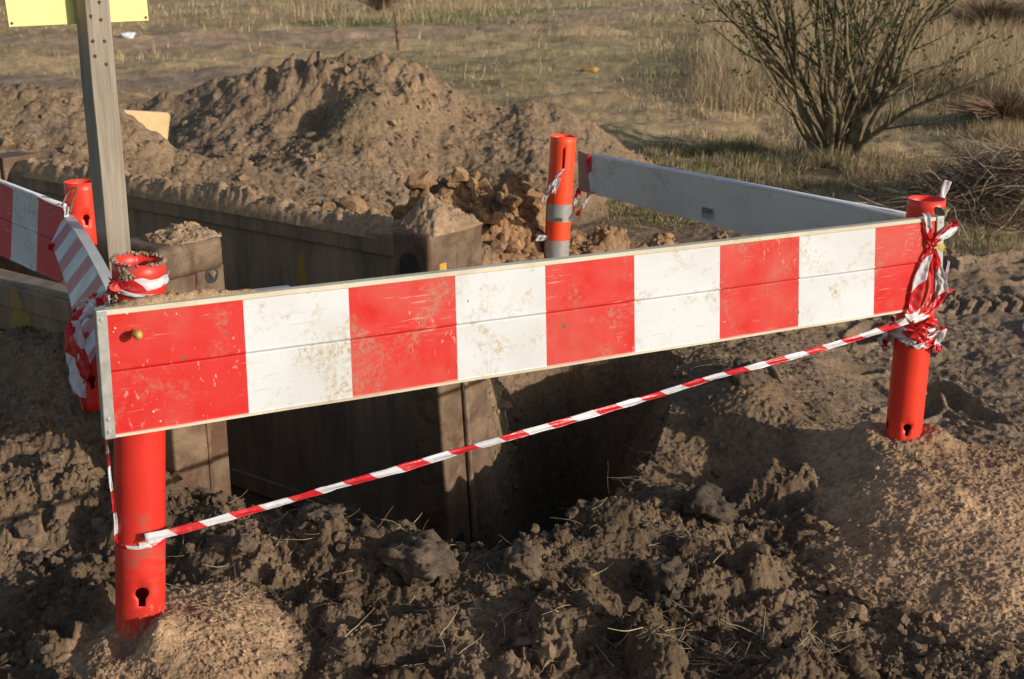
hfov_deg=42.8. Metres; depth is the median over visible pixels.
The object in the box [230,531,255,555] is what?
soil clod
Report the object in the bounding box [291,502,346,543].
soil clod
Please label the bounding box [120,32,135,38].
plastic litter
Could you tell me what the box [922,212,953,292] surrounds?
barrier tape
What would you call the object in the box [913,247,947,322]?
barrier tape
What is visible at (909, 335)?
barrier tape
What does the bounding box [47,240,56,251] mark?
barrier tape
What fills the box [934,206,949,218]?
sand lump
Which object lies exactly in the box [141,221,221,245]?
sand pile
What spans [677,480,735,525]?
soil clod
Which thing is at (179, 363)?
barrier plank
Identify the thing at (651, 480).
pit edge roots
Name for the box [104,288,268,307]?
sand ridge
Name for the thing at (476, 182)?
soil clods
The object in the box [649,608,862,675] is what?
dry straw
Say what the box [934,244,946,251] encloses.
plastic tassel
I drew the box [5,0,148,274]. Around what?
signpost
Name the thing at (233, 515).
barrier tape
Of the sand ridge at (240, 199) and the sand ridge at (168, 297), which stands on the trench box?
the sand ridge at (240, 199)
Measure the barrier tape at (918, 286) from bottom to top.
0.210 m
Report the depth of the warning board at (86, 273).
3.22 m
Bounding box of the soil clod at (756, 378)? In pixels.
[727,358,770,387]
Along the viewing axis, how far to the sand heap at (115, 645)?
2.90 m
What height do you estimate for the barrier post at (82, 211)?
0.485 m
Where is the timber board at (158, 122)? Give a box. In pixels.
[124,109,169,138]
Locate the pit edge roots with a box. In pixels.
[606,446,723,499]
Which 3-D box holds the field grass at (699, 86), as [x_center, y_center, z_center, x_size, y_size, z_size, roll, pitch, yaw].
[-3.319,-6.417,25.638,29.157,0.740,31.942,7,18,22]
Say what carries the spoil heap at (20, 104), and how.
on the ground at (982, 304)
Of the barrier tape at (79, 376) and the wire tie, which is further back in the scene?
the wire tie
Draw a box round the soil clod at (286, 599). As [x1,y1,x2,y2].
[283,597,296,605]
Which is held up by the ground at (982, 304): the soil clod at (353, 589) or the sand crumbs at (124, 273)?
the soil clod at (353, 589)
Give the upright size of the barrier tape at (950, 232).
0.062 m
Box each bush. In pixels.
[355,0,401,9]
[914,0,1023,31]
[927,89,1023,120]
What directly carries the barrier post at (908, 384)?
on the ground at (982, 304)
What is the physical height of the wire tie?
0.080 m
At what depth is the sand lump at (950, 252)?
3.72 m
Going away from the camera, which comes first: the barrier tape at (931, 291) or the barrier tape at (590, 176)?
the barrier tape at (931, 291)
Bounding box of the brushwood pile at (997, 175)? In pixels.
[765,106,1023,243]
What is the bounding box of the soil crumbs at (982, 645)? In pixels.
[0,57,1023,678]
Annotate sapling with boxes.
[389,0,405,50]
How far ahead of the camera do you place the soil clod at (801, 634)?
2.92 m
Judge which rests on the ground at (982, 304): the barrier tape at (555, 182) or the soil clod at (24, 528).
the soil clod at (24, 528)
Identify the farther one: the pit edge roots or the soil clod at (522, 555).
the pit edge roots
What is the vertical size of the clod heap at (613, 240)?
0.667 m
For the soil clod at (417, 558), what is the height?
0.157 m
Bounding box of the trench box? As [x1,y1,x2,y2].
[0,151,491,548]
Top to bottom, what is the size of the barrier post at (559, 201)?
0.747 m
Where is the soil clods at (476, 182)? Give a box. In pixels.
[0,56,1021,678]
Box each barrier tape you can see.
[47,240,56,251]
[64,288,111,410]
[105,440,167,549]
[107,271,168,297]
[144,317,908,542]
[535,234,547,240]
[542,169,564,201]
[568,188,590,220]
[586,155,594,192]
[877,316,946,352]
[905,246,933,321]
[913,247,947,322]
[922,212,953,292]
[923,254,933,312]
[932,219,958,245]
[939,180,951,197]
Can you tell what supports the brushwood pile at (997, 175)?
on the ground at (982, 304)
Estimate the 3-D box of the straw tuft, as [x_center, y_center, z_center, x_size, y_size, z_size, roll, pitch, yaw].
[0.988,-3.417,16.558,0.240,0.104,0.136,0,17,0]
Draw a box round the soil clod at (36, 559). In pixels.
[22,550,45,567]
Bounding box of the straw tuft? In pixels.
[581,66,598,72]
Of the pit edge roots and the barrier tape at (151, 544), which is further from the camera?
the pit edge roots
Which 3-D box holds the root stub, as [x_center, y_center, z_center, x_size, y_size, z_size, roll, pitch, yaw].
[0.968,0.128,4.825,0.056,0.050,0.258,-6,18,-18]
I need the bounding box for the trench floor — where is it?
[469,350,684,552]
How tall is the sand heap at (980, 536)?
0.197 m
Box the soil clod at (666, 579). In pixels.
[629,556,688,613]
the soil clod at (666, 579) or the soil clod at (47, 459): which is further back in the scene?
the soil clod at (47, 459)
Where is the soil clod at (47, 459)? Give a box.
[29,451,62,469]
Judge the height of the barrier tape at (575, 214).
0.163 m
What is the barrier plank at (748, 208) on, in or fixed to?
attached to the barrier post at (908, 384)
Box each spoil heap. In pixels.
[0,83,197,184]
[126,49,654,216]
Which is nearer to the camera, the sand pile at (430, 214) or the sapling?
the sand pile at (430, 214)
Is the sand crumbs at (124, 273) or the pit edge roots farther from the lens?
the pit edge roots
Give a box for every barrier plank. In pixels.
[0,179,68,283]
[93,214,943,439]
[578,149,905,235]
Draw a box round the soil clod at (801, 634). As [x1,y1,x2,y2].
[782,629,810,647]
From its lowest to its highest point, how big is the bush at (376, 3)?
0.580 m
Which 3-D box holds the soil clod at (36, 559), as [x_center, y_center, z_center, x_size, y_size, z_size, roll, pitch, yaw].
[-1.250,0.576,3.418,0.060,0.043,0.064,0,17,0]
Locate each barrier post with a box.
[63,179,97,249]
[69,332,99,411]
[111,254,165,641]
[543,133,575,257]
[885,195,945,440]
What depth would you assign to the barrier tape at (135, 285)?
2.68 m
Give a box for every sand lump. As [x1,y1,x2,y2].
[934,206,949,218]
[947,249,954,255]
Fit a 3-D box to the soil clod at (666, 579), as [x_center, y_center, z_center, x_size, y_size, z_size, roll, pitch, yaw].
[0.372,0.595,3.215,0.163,0.142,0.177,0,17,0]
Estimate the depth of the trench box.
4.52 m
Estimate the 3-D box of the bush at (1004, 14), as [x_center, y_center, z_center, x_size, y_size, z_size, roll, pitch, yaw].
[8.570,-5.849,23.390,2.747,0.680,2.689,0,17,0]
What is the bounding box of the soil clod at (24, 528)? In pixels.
[11,516,38,539]
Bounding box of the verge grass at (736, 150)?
[386,12,1023,263]
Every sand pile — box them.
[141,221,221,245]
[395,192,482,236]
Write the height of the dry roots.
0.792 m
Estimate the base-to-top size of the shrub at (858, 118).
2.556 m
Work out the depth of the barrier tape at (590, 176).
5.19 m
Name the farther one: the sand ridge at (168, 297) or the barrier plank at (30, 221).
the barrier plank at (30, 221)
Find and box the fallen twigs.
[640,141,1023,235]
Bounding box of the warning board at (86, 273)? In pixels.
[51,215,111,364]
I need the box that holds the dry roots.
[163,493,754,678]
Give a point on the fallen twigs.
(817, 192)
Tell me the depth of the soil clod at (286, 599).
3.17 m
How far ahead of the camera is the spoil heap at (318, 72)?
8.14 m
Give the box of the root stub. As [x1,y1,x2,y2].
[752,359,788,386]
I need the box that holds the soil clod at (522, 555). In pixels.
[502,536,545,581]
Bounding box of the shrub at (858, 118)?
[682,0,1023,160]
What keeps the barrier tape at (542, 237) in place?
attached to the barrier post at (559, 201)
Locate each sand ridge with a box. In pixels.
[12,157,398,238]
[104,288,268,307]
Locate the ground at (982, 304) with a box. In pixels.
[0,0,1023,678]
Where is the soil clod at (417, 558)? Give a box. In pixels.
[376,528,458,587]
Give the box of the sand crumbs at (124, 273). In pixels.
[108,251,166,304]
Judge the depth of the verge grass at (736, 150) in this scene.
9.34 m
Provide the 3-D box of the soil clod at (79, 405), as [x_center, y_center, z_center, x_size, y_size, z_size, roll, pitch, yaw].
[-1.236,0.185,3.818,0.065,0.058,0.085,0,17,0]
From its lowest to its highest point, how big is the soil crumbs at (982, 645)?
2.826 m
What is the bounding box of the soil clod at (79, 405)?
[78,402,92,413]
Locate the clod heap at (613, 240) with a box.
[192,165,653,265]
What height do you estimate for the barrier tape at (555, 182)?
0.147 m
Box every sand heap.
[52,569,305,678]
[797,421,1023,645]
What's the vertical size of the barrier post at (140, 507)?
0.922 m
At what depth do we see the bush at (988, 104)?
11.24 m
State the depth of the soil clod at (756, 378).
4.43 m
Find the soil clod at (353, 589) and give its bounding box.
[335,580,364,605]
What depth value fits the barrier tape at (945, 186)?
3.82 m
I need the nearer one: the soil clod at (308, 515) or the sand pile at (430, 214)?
the soil clod at (308, 515)
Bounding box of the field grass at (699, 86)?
[0,0,1023,241]
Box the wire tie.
[61,186,78,213]
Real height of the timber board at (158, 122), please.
0.189 m

